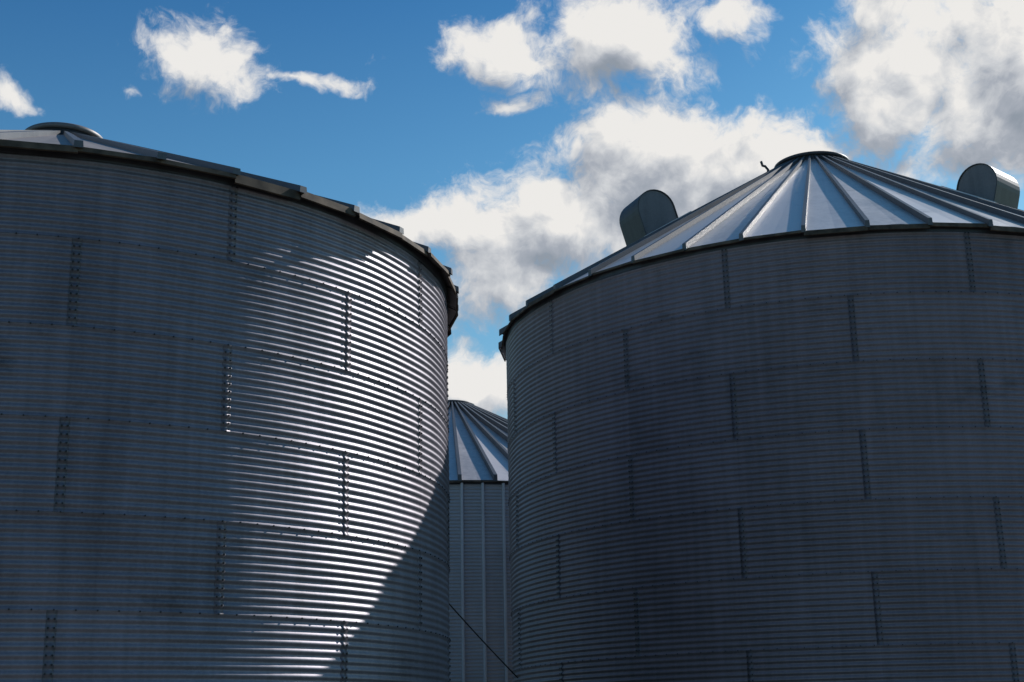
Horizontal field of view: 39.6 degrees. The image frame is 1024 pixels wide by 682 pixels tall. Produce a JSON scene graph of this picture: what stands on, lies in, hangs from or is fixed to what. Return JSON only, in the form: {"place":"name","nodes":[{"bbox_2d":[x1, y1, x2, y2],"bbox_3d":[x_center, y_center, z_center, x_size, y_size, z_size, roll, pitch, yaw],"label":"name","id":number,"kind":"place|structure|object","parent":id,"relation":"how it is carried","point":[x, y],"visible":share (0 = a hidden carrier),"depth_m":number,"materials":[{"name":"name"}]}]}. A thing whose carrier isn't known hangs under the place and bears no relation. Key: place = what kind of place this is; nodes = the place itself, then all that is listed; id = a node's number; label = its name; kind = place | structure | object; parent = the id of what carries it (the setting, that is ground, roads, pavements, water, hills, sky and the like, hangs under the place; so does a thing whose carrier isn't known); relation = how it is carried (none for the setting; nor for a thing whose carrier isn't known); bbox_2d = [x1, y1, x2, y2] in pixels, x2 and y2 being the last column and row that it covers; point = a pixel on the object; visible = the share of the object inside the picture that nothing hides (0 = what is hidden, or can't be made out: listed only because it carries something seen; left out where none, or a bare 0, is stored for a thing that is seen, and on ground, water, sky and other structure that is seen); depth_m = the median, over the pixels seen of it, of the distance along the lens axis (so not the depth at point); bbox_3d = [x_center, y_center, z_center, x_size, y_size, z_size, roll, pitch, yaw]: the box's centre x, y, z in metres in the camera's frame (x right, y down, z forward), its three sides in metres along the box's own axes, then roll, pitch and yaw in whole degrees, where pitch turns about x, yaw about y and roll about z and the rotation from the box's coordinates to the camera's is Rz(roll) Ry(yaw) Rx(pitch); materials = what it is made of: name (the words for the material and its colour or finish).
{"place":"outdoors","nodes":[
{"label":"outdoors","id":0,"kind":"place"},
{"bbox_2d":[0,0,1023,418],"label":"sky","id":1,"kind":"structure","parent":0,"point":[510,141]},
{"label":"ground","id":2,"kind":"structure","parent":0,"visible":0},
{"bbox_2d":[0,122,458,681],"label":"grain silo","id":3,"kind":"object","parent":2,"relation":"on","point":[224,430],"visible":1,"depth_m":17.69,"materials":[{"name":"metal"}]},
{"bbox_2d":[448,400,512,681],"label":"grain silo","id":4,"kind":"object","parent":2,"relation":"on","point":[479,586],"visible":0.12,"depth_m":41.37,"materials":[{"name":"metal"}]},
{"bbox_2d":[498,151,1023,681],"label":"grain silo","id":5,"kind":"object","parent":2,"relation":"on","point":[766,427],"visible":0.99,"depth_m":26.70,"materials":[{"name":"metal"}]},
{"bbox_2d":[449,603,517,677],"bbox_3d":[-1.538,5.067,29.409,0.028,3.603,5.274,-13,-20,36],"label":"power cable","id":6,"kind":"object","parent":5,"relation":"attached to","point":[482,640],"visible":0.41,"depth_m":30.20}
]}

